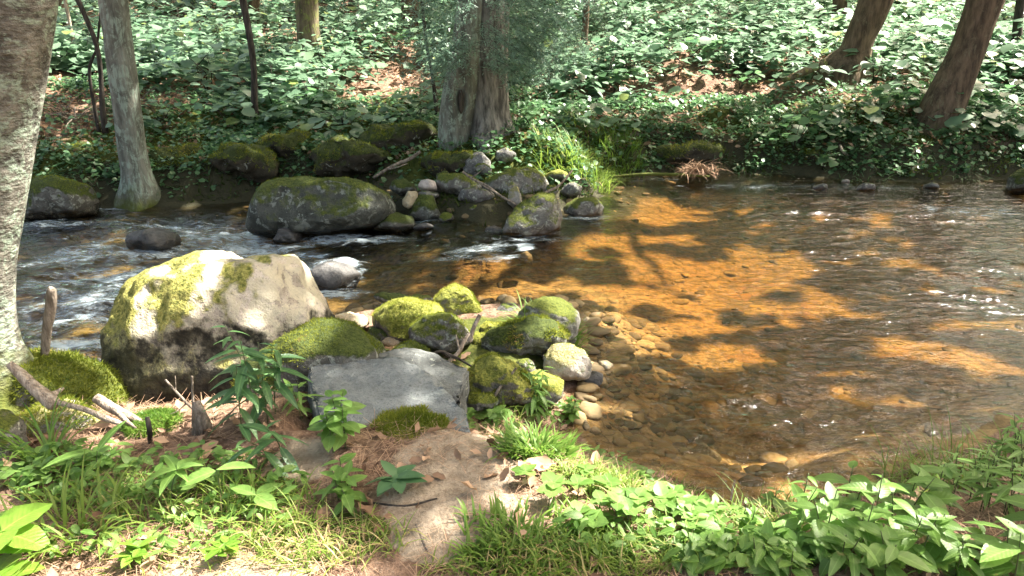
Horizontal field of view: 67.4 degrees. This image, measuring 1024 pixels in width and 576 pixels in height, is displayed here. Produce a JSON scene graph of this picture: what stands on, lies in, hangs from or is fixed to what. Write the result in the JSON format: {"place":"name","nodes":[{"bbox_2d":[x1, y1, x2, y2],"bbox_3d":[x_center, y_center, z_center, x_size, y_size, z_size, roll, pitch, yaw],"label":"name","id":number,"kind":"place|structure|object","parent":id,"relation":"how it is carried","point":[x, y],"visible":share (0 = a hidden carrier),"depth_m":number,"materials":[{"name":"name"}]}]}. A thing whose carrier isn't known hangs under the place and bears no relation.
{"place":"outdoors","nodes":[
{"label":"outdoors","id":0,"kind":"place"},
{"bbox_2d":[0,0,1023,575],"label":"ground","id":1,"kind":"structure","parent":0,"point":[786,322],"depth_m":7.07,"materials":[{"name":"soil"}]},
{"bbox_2d":[0,409,27,460],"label":"rock","id":2,"kind":"object","parent":1,"relation":"on","point":[11,422],"visible":0.59,"depth_m":3.19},
{"bbox_2d":[0,553,45,575],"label":"broad leaved plant","id":3,"kind":"object","parent":1,"relation":"on","point":[26,568],"visible":0.91,"depth_m":2.40,"materials":[{"name":"green plant"}]},
{"bbox_2d":[0,502,51,554],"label":"broad leaved plant","id":4,"kind":"object","parent":1,"relation":"on","point":[19,533],"visible":0.86,"depth_m":2.47,"materials":[{"name":"green plant"}]},
{"bbox_2d":[0,377,111,465],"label":"grass tuft","id":5,"kind":"object","parent":1,"relation":"on","point":[51,438],"visible":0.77,"depth_m":3.17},
{"bbox_2d":[24,174,100,220],"bbox_3d":[-5.232,-1.048,8.851,0.763,0.580,0.729,0,20,0],"label":"rock","id":6,"kind":"object","parent":1,"relation":"on","point":[55,197],"visible":0.93,"depth_m":8.60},
{"bbox_2d":[0,0,133,436],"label":"birch tree","id":7,"kind":"object","parent":1,"relation":"on","point":[27,30],"visible":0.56,"depth_m":3.38,"materials":[{"name":"grey plant"}]},
{"bbox_2d":[6,361,63,409],"bbox_3d":[-2.060,0.421,3.297,0.241,0.191,0.108,1,20,3],"label":"stick","id":8,"kind":"object","parent":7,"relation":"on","point":[45,397],"visible":0.95,"depth_m":3.29,"materials":[{"name":"brown wood"}]},
{"bbox_2d":[40,286,56,355],"bbox_3d":[-2.287,0.165,3.785,0.144,0.369,0.052,0,20,0],"label":"stick","id":9,"kind":"object","parent":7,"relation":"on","point":[49,314],"visible":1,"depth_m":3.76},
{"bbox_2d":[0,451,151,575],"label":"grass tuft","id":10,"kind":"object","parent":1,"relation":"on","point":[117,487],"visible":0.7,"depth_m":2.67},
{"bbox_2d":[41,420,126,468],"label":"herb","id":11,"kind":"object","parent":1,"relation":"on","point":[108,435],"visible":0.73,"depth_m":2.93,"materials":[{"name":"green plant"}]},
{"bbox_2d":[57,400,121,424],"bbox_3d":[-1.788,0.532,3.252,0.286,0.100,0.031,3,20,8],"label":"stick","id":12,"kind":"object","parent":1,"relation":"on","point":[102,416],"visible":0.94,"depth_m":3.24,"materials":[{"name":"brown wood"}]},
{"bbox_2d":[75,0,108,132],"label":"sapling","id":13,"kind":"object","parent":1,"relation":"on","point":[103,116],"visible":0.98,"depth_m":10.20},
{"bbox_2d":[88,14,100,134],"bbox_3d":[-5.480,-3.545,10.097,0.502,3.046,0.058,0,20,0],"label":"sapling","id":14,"kind":"object","parent":1,"relation":"on","point":[96,117],"visible":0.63,"depth_m":10.38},
{"bbox_2d":[42,87,155,131],"bbox_3d":[-6.359,-2.445,10.663,2.775,0.648,0.973,0,20,0],"label":"brush heap","id":15,"kind":"object","parent":1,"relation":"on","point":[64,112],"visible":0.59,"depth_m":10.67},
{"bbox_2d":[98,0,160,211],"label":"tree","id":16,"kind":"object","parent":1,"relation":"on","point":[139,189],"visible":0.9,"depth_m":8.97,"materials":[{"name":"grey plant"}]},
{"bbox_2d":[109,537,156,567],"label":"herb","id":17,"kind":"object","parent":1,"relation":"on","point":[128,556],"visible":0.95,"depth_m":2.45,"materials":[{"name":"green plant"}]},
{"bbox_2d":[118,406,184,439],"bbox_3d":[-1.569,0.594,3.369,0.290,0.129,0.263,0,20,0],"label":"moss cushion","id":18,"kind":"object","parent":1,"relation":"on","point":[164,417],"visible":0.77,"depth_m":3.32,"materials":[{"name":"green plant"}]},
{"bbox_2d":[92,394,143,428],"bbox_3d":[-1.690,0.534,3.330,0.306,0.114,0.091,12,23,29],"label":"stick","id":19,"kind":"object","parent":18,"relation":"on","point":[109,406],"visible":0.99,"depth_m":3.34,"materials":[{"name":"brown wood"}]},
{"bbox_2d":[144,455,205,500],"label":"herb","id":20,"kind":"object","parent":1,"relation":"on","point":[174,464],"visible":0.9,"depth_m":2.72,"materials":[{"name":"green plant"}]},
{"bbox_2d":[148,142,206,168],"bbox_3d":[-4.305,-1.628,10.069,1.091,0.624,1.069,0,20,0],"label":"moss mound","id":21,"kind":"object","parent":1,"relation":"on","point":[187,149],"visible":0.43,"depth_m":9.69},
{"bbox_2d":[179,461,254,511],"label":"herb","id":22,"kind":"object","parent":1,"relation":"on","point":[198,475],"visible":0.92,"depth_m":2.70,"materials":[{"name":"green plant"}]},
{"bbox_2d":[100,250,334,410],"bbox_3d":[-1.584,0.295,4.318,1.262,1.073,1.035,0,20,0],"label":"boulder","id":23,"kind":"object","parent":1,"relation":"on","point":[157,330],"visible":0.57,"depth_m":3.88,"materials":[{"name":"stone"}]},
{"bbox_2d":[199,533,242,563],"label":"herb","id":24,"kind":"object","parent":1,"relation":"on","point":[230,545],"visible":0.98,"depth_m":2.44,"materials":[{"name":"green plant"}]},
{"bbox_2d":[205,141,279,184],"bbox_3d":[-3.479,-1.606,9.961,1.059,0.691,1.171,0,20,0],"label":"rock","id":25,"kind":"object","parent":1,"relation":"on","point":[254,163],"visible":0.87,"depth_m":9.56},
{"bbox_2d":[239,0,258,123],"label":"sapling","id":26,"kind":"object","parent":1,"relation":"on","point":[251,48],"visible":0.77,"depth_m":10.70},
{"bbox_2d":[230,483,283,509],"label":"herb","id":27,"kind":"object","parent":1,"relation":"on","point":[265,498],"visible":0.82,"depth_m":2.66,"materials":[{"name":"green plant"}]},
{"bbox_2d":[202,325,312,439],"bbox_3d":[-1.079,0.390,3.195,0.476,0.442,0.462,0,20,0],"label":"herb","id":28,"kind":"object","parent":1,"relation":"on","point":[244,373],"visible":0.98,"depth_m":3.17,"materials":[{"name":"green plant"}]},
{"bbox_2d":[227,420,308,479],"bbox_3d":[-0.935,0.632,2.947,0.308,0.289,0.279,-7,21,-18],"label":"herb","id":29,"kind":"object","parent":1,"relation":"on","point":[265,440],"visible":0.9,"depth_m":2.91,"materials":[{"name":"green plant"}]},
{"bbox_2d":[255,128,314,157],"bbox_3d":[-2.957,-1.859,10.152,0.877,0.521,0.828,0,20,0],"label":"moss mound","id":30,"kind":"object","parent":1,"relation":"on","point":[283,145],"visible":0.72,"depth_m":9.88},
{"bbox_2d":[282,379,324,420],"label":"herb","id":31,"kind":"object","parent":1,"relation":"on","point":[298,395],"visible":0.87,"depth_m":3.36,"materials":[{"name":"green plant"}]},
{"bbox_2d":[230,316,385,403],"bbox_3d":[-1.038,0.413,3.993,0.757,0.585,0.640,0,20,0],"label":"rock","id":32,"kind":"object","parent":1,"relation":"on","point":[314,341],"visible":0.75,"depth_m":3.73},
{"bbox_2d":[295,0,324,62],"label":"tree","id":33,"kind":"object","parent":1,"relation":"on","point":[307,16],"visible":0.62,"depth_m":14.02,"materials":[{"name":"brown plant"}]},
{"bbox_2d":[245,175,395,239],"bbox_3d":[-1.990,-0.878,8.242,1.516,0.810,1.188,0,20,0],"label":"boulder","id":34,"kind":"object","parent":1,"relation":"on","point":[308,206],"visible":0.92,"depth_m":7.74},
{"bbox_2d":[307,389,366,452],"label":"herb","id":35,"kind":"object","parent":1,"relation":"on","point":[334,432],"visible":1,"depth_m":2.98,"materials":[{"name":"green plant"}]},
{"bbox_2d":[312,453,367,517],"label":"herb","id":36,"kind":"object","parent":1,"relation":"on","point":[346,493],"visible":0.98,"depth_m":2.69,"materials":[{"name":"green plant"}]},
{"bbox_2d":[309,134,395,176],"bbox_3d":[-2.026,-1.655,9.851,1.154,0.674,1.157,0,20,0],"label":"moss mound","id":37,"kind":"object","parent":1,"relation":"on","point":[337,155],"visible":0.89,"depth_m":9.48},
{"bbox_2d":[307,356,469,432],"bbox_3d":[-0.574,0.619,3.475,0.630,0.350,0.865,-8,21,-20],"label":"rock slab","id":38,"kind":"object","parent":1,"relation":"on","point":[385,383],"visible":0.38,"depth_m":3.48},
{"bbox_2d":[368,403,452,442],"bbox_3d":[-0.433,0.566,3.208,0.348,0.100,0.327,17,26,39],"label":"moss cushion","id":39,"kind":"object","parent":38,"relation":"on","point":[425,419],"visible":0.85,"depth_m":3.19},
{"bbox_2d":[379,347,468,422],"bbox_3d":[-0.400,0.518,3.784,0.355,0.284,0.632,-11,23,-27],"label":"rock slab","id":40,"kind":"object","parent":38,"relation":"on","point":[452,379],"visible":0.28,"depth_m":3.76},
{"bbox_2d":[374,212,415,234],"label":"rock","id":41,"kind":"object","parent":1,"relation":"on","point":[397,223],"visible":0.9,"depth_m":7.99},
{"bbox_2d":[364,460,426,496],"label":"herb","id":42,"kind":"object","parent":1,"relation":"on","point":[400,478],"visible":1,"depth_m":2.72,"materials":[{"name":"green plant"}]},
{"bbox_2d":[358,119,437,152],"bbox_3d":[-1.489,-1.912,10.143,1.071,0.703,1.020,0,20,0],"label":"moss mound","id":43,"kind":"object","parent":1,"relation":"on","point":[399,134],"visible":0.69,"depth_m":9.73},
{"bbox_2d":[371,296,443,342],"bbox_3d":[-0.690,0.203,4.994,0.513,0.379,0.538,0,20,0],"label":"rock","id":44,"kind":"object","parent":1,"relation":"on","point":[394,318],"visible":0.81,"depth_m":4.79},
{"bbox_2d":[408,194,440,221],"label":"rock","id":45,"kind":"object","parent":1,"relation":"on","point":[424,208],"visible":0.92,"depth_m":8.26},
{"bbox_2d":[408,311,473,352],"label":"rock","id":46,"kind":"object","parent":1,"relation":"on","point":[438,330],"visible":0.86,"depth_m":4.57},
{"bbox_2d":[418,148,477,176],"bbox_3d":[-0.757,-1.475,9.406,0.757,0.551,0.781,-6,21,-15],"label":"moss mound","id":47,"kind":"object","parent":1,"relation":"on","point":[436,162],"visible":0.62,"depth_m":9.08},
{"bbox_2d":[433,282,482,315],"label":"rock","id":48,"kind":"object","parent":1,"relation":"on","point":[456,299],"visible":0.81,"depth_m":5.24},
{"bbox_2d":[436,173,481,194],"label":"rock","id":49,"kind":"object","parent":1,"relation":"on","point":[452,183],"visible":0.73,"depth_m":8.52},
{"bbox_2d":[345,0,644,152],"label":"hemlock tree","id":50,"kind":"object","parent":1,"relation":"on","point":[475,93],"visible":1,"depth_m":8.71,"materials":[{"name":"green plant"}]},
{"bbox_2d":[467,352,537,406],"bbox_3d":[-0.059,0.475,4.045,0.413,0.338,0.366,0,20,0],"label":"rock","id":51,"kind":"object","parent":1,"relation":"on","point":[490,372],"visible":0.83,"depth_m":3.90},
{"bbox_2d":[467,390,498,410],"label":"rock","id":52,"kind":"object","parent":51,"relation":"on","point":[477,401],"visible":0.85,"depth_m":3.81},
{"bbox_2d":[0,399,1019,575],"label":"ground cover","id":53,"kind":"object","parent":1,"relation":"on","point":[767,533],"visible":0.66,"depth_m":2.54,"materials":[{"name":"green plant"}]},
{"bbox_2d":[0,399,1022,575],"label":"grass","id":54,"kind":"structure","parent":1,"relation":"on","point":[630,480],"depth_m":2.55,"materials":[{"name":"plant"}]},
{"bbox_2d":[0,40,1023,575],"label":"leaf litter","id":55,"kind":"object","parent":1,"relation":"on","point":[160,438],"visible":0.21,"depth_m":3.06,"materials":[{"name":"plant"}]},
{"bbox_2d":[192,400,213,435],"bbox_3d":[-1.325,0.556,3.260,0.095,0.178,0.104,0,20,0],"label":"wood stub","id":56,"kind":"object","parent":55,"relation":"on","point":[202,422],"visible":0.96,"depth_m":3.22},
{"bbox_2d":[444,491,580,575],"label":"grass tuft","id":57,"kind":"object","parent":1,"relation":"on","point":[496,511],"visible":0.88,"depth_m":2.44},
{"bbox_2d":[482,166,548,193],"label":"rock","id":58,"kind":"object","parent":1,"relation":"on","point":[523,179],"visible":0.68,"depth_m":8.57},
{"bbox_2d":[26,175,1023,489],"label":"streambed cobbles","id":59,"kind":"object","parent":1,"relation":"on","point":[682,437],"visible":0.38,"depth_m":5.07,"materials":[{"name":"stone"}]},
{"bbox_2d":[481,312,571,356],"bbox_3d":[0.092,0.300,4.781,0.582,0.373,0.509,0,20,0],"label":"rock","id":60,"kind":"object","parent":1,"relation":"on","point":[536,334],"visible":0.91,"depth_m":4.60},
{"bbox_2d":[32,70,1023,200],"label":"ground cover","id":61,"kind":"object","parent":1,"relation":"on","point":[79,82],"visible":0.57,"depth_m":10.52,"materials":[{"name":"green plant"}]},
{"bbox_2d":[33,100,1023,227],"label":"bank moss","id":62,"kind":"object","parent":1,"relation":"on","point":[452,195],"visible":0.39,"depth_m":10.22,"materials":[{"name":"green plant"}]},
{"bbox_2d":[525,120,622,193],"bbox_3d":[0.766,-1.690,9.554,1.386,0.884,1.431,0,20,0],"label":"grass tuft","id":63,"kind":"object","parent":62,"relation":"on","point":[604,179],"visible":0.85,"depth_m":9.48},
{"bbox_2d":[502,192,562,239],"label":"rock","id":64,"kind":"object","parent":1,"relation":"on","point":[539,215],"visible":0.98,"depth_m":7.55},
{"bbox_2d":[48,0,1023,139],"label":"undergrowth","id":65,"kind":"object","parent":1,"relation":"on","point":[931,26],"depth_m":13.15,"materials":[{"name":"plant"}]},
{"bbox_2d":[484,411,592,469],"bbox_3d":[0.102,0.628,3.029,0.460,0.263,0.477,0,20,0],"label":"grass tuft","id":66,"kind":"object","parent":1,"relation":"on","point":[520,448],"visible":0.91,"depth_m":3.02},
{"bbox_2d":[510,464,566,509],"bbox_3d":[0.102,0.683,2.658,0.125,0.105,0.252,-11,23,-28],"label":"violet","id":67,"kind":"object","parent":1,"relation":"on","point":[551,487],"visible":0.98,"depth_m":2.62,"materials":[{"name":"green plant"}]},
{"bbox_2d":[516,363,561,423],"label":"herb","id":68,"kind":"object","parent":1,"relation":"on","point":[536,402],"visible":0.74,"depth_m":3.97,"materials":[{"name":"green plant"}]},
{"bbox_2d":[530,369,563,405],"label":"rock","id":69,"kind":"object","parent":1,"relation":"on","point":[556,393],"visible":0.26,"depth_m":4.12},
{"bbox_2d":[518,296,579,343],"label":"rock","id":70,"kind":"object","parent":1,"relation":"on","point":[564,312],"visible":0.52,"depth_m":4.88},
{"bbox_2d":[543,342,591,380],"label":"rock","id":71,"kind":"object","parent":1,"relation":"on","point":[568,361],"visible":0.93,"depth_m":4.47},
{"bbox_2d":[563,197,603,218],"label":"rock","id":72,"kind":"object","parent":1,"relation":"on","point":[587,207],"visible":0.86,"depth_m":8.32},
{"bbox_2d":[566,464,627,507],"bbox_3d":[0.297,0.699,2.616,0.170,0.102,0.302,-13,24,-33],"label":"violet","id":73,"kind":"object","parent":1,"relation":"on","point":[576,481],"visible":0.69,"depth_m":2.63,"materials":[{"name":"green plant"}]},
{"bbox_2d":[564,490,644,532],"bbox_3d":[0.297,0.734,2.472,0.261,0.123,0.155,0,20,0],"label":"violet","id":74,"kind":"object","parent":1,"relation":"on","point":[627,506],"visible":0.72,"depth_m":2.47,"materials":[{"name":"green plant"}]},
{"bbox_2d":[580,67,648,92],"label":"shrub","id":75,"kind":"object","parent":1,"relation":"on","point":[602,75],"visible":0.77,"depth_m":12.09,"materials":[{"name":"green plant"}]},
{"bbox_2d":[589,115,649,177],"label":"grass tuft","id":76,"kind":"object","parent":1,"relation":"on","point":[632,147],"visible":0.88,"depth_m":10.30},
{"bbox_2d":[625,481,697,510],"bbox_3d":[0.509,0.736,2.576,0.214,0.162,0.291,14,24,33],"label":"violet","id":77,"kind":"object","parent":1,"relation":"on","point":[659,491],"visible":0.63,"depth_m":2.56,"materials":[{"name":"green plant"}]},
{"bbox_2d":[657,496,715,521],"bbox_3d":[0.574,0.739,2.522,0.137,0.097,0.188,-12,23,-29],"label":"violet","id":78,"kind":"object","parent":1,"relation":"on","point":[684,504],"visible":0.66,"depth_m":2.49,"materials":[{"name":"green plant"}]},
{"bbox_2d":[652,139,725,166],"bbox_3d":[2.442,-1.854,11.024,1.340,0.742,1.442,0,20,0],"label":"moss mound","id":79,"kind":"object","parent":1,"relation":"on","point":[696,151],"visible":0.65,"depth_m":10.41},
{"bbox_2d":[732,535,779,575],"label":"herb","id":80,"kind":"object","parent":1,"relation":"on","point":[758,555],"visible":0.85,"depth_m":2.23,"materials":[{"name":"green plant"}]},
{"bbox_2d":[750,487,791,516],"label":"herb","id":81,"kind":"object","parent":1,"relation":"on","point":[771,496],"visible":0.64,"depth_m":3.19,"materials":[{"name":"green plant"}]},
{"bbox_2d":[744,536,812,575],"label":"herb","id":82,"kind":"object","parent":1,"relation":"on","point":[783,563],"visible":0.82,"depth_m":2.22,"materials":[{"name":"green plant"}]},
{"bbox_2d":[765,104,835,149],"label":"shrub","id":83,"kind":"object","parent":1,"relation":"on","point":[816,116],"visible":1,"depth_m":10.10,"materials":[{"name":"green plant"}]},
{"bbox_2d":[773,473,827,529],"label":"herb","id":84,"kind":"object","parent":1,"relation":"on","point":[799,493],"visible":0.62,"depth_m":2.44,"materials":[{"name":"green plant"}]},
{"bbox_2d":[790,481,864,549],"bbox_3d":[0.928,0.720,2.333,0.201,0.232,0.198,-4,20,-12],"label":"herb","id":85,"kind":"object","parent":1,"relation":"on","point":[825,507],"visible":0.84,"depth_m":2.32,"materials":[{"name":"green plant"}]},
{"bbox_2d":[814,460,876,520],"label":"herb","id":86,"kind":"object","parent":1,"relation":"on","point":[831,477],"visible":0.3,"depth_m":2.55,"materials":[{"name":"green plant"}]},
{"bbox_2d":[815,522,878,575],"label":"herb","id":87,"kind":"object","parent":1,"relation":"on","point":[838,558],"visible":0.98,"depth_m":2.21,"materials":[{"name":"green plant"}]},
{"bbox_2d":[810,0,893,87],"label":"tree","id":88,"kind":"object","parent":1,"relation":"on","point":[867,21],"visible":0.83,"depth_m":12.19,"materials":[{"name":"brown plant"}]},
{"bbox_2d":[831,491,893,557],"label":"herb","id":89,"kind":"object","parent":1,"relation":"on","point":[871,514],"visible":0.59,"depth_m":2.29,"materials":[{"name":"green plant"}]},
{"bbox_2d":[837,474,920,540],"bbox_3d":[1.158,0.698,2.409,0.218,0.256,0.271,-10,22,-26],"label":"herb","id":90,"kind":"object","parent":1,"relation":"on","point":[884,487],"visible":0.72,"depth_m":2.40,"materials":[{"name":"green plant"}]},
{"bbox_2d":[844,85,916,119],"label":"shrub","id":91,"kind":"object","parent":1,"relation":"on","point":[884,100],"visible":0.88,"depth_m":10.56,"materials":[{"name":"green plant"}]},
{"bbox_2d":[858,521,932,575],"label":"herb","id":92,"kind":"object","parent":1,"relation":"on","point":[892,550],"visible":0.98,"depth_m":2.19,"materials":[{"name":"green plant"}]},
{"bbox_2d":[872,463,961,514],"bbox_3d":[1.304,0.720,2.528,0.265,0.262,0.237,18,27,40],"label":"herb","id":93,"kind":"object","parent":1,"relation":"on","point":[932,499],"visible":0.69,"depth_m":2.49,"materials":[{"name":"green plant"}]},
{"bbox_2d":[890,504,956,567],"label":"herb","id":94,"kind":"object","parent":1,"relation":"on","point":[911,546],"visible":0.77,"depth_m":2.25,"materials":[{"name":"green plant"}]},
{"bbox_2d":[892,506,972,566],"bbox_3d":[1.254,0.754,2.288,0.250,0.199,0.201,0,20,0],"label":"herb","id":95,"kind":"object","parent":1,"relation":"on","point":[949,538],"visible":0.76,"depth_m":2.25,"materials":[{"name":"green plant"}]},
{"bbox_2d":[910,464,965,512],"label":"herb","id":96,"kind":"object","parent":1,"relation":"on","point":[946,471],"visible":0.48,"depth_m":2.83,"materials":[{"name":"green plant"}]},
{"bbox_2d":[912,0,1004,136],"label":"tree","id":97,"kind":"object","parent":1,"relation":"on","point":[958,71],"visible":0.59,"depth_m":10.24,"materials":[{"name":"brown plant"}]},
{"bbox_2d":[927,534,992,575],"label":"herb","id":98,"kind":"object","parent":1,"relation":"on","point":[951,556],"visible":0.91,"depth_m":2.20,"materials":[{"name":"green plant"}]},
{"bbox_2d":[940,444,988,508],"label":"herb","id":99,"kind":"object","parent":1,"relation":"on","point":[964,472],"visible":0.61,"depth_m":2.97,"materials":[{"name":"green plant"}]},
{"bbox_2d":[955,442,1010,489],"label":"herb","id":100,"kind":"object","parent":1,"relation":"on","point":[987,454],"visible":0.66,"depth_m":3.18,"materials":[{"name":"green plant"}]},
{"bbox_2d":[963,446,1014,511],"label":"herb","id":101,"kind":"object","parent":1,"relation":"on","point":[986,498],"visible":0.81,"depth_m":2.78,"materials":[{"name":"green plant"}]},
{"bbox_2d":[962,516,1023,575],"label":"herb","id":102,"kind":"object","parent":1,"relation":"on","point":[998,555],"visible":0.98,"depth_m":2.21,"materials":[{"name":"green plant"}]},
{"bbox_2d":[970,85,1017,110],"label":"shrub","id":103,"kind":"object","parent":1,"relation":"on","point":[996,98],"visible":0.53,"depth_m":10.91,"materials":[{"name":"green plant"}]},
{"bbox_2d":[980,458,1023,522],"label":"herb","id":104,"kind":"object","parent":1,"relation":"on","point":[1003,491],"visible":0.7,"depth_m":2.62,"materials":[{"name":"green plant"}]},
{"bbox_2d":[983,418,1023,478],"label":"herb","id":105,"kind":"object","parent":1,"relation":"on","point":[1006,448],"visible":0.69,"depth_m":3.23,"materials":[{"name":"green plant"}]},
{"bbox_2d":[993,481,1023,536],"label":"herb","id":106,"kind":"object","parent":1,"relation":"on","point":[1016,500],"visible":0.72,"depth_m":2.34,"materials":[{"name":"green plant"}]},
{"bbox_2d":[16,172,1023,496],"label":"water","id":107,"kind":"structure","parent":0,"point":[522,246],"depth_m":7.35,"materials":[{"name":"grey liquid"}]},
{"bbox_2d":[125,227,181,252],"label":"rock","id":108,"kind":"object","parent":107,"relation":"in","point":[155,239],"visible":0.91,"depth_m":7.52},
{"bbox_2d":[310,260,360,298],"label":"rock","id":109,"kind":"object","parent":107,"relation":"in","point":[329,275],"visible":0.86,"depth_m":6.35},
{"bbox_2d":[613,172,708,177],"bbox_3d":[1.906,-1.445,9.845,1.216,0.063,0.116,2,20,4],"label":"log","id":110,"kind":"object","parent":107,"relation":"on","point":[654,174],"visible":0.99,"depth_m":9.85,"materials":[{"name":"brown wood"}]},
{"bbox_2d":[662,157,730,178],"bbox_3d":[2.405,-1.516,9.871,0.784,0.324,0.813,-12,23,-31],"label":"dead brush","id":111,"kind":"object","parent":110,"relation":"on","point":[702,169],"visible":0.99,"depth_m":9.86,"materials":[{"name":"brown plant"}]},
{"bbox_2d":[1006,168,1023,194],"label":"rock","id":112,"kind":"object","parent":107,"relation":"in","point":[1015,181],"visible":0.98,"depth_m":9.28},
{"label":"rock","id":113,"kind":"object","parent":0,"visible":0},
{"bbox_2d":[458,186,493,202],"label":"rock","id":114,"kind":"object","parent":113,"relation":"on","point":[477,194],"visible":0.66,"depth_m":8.27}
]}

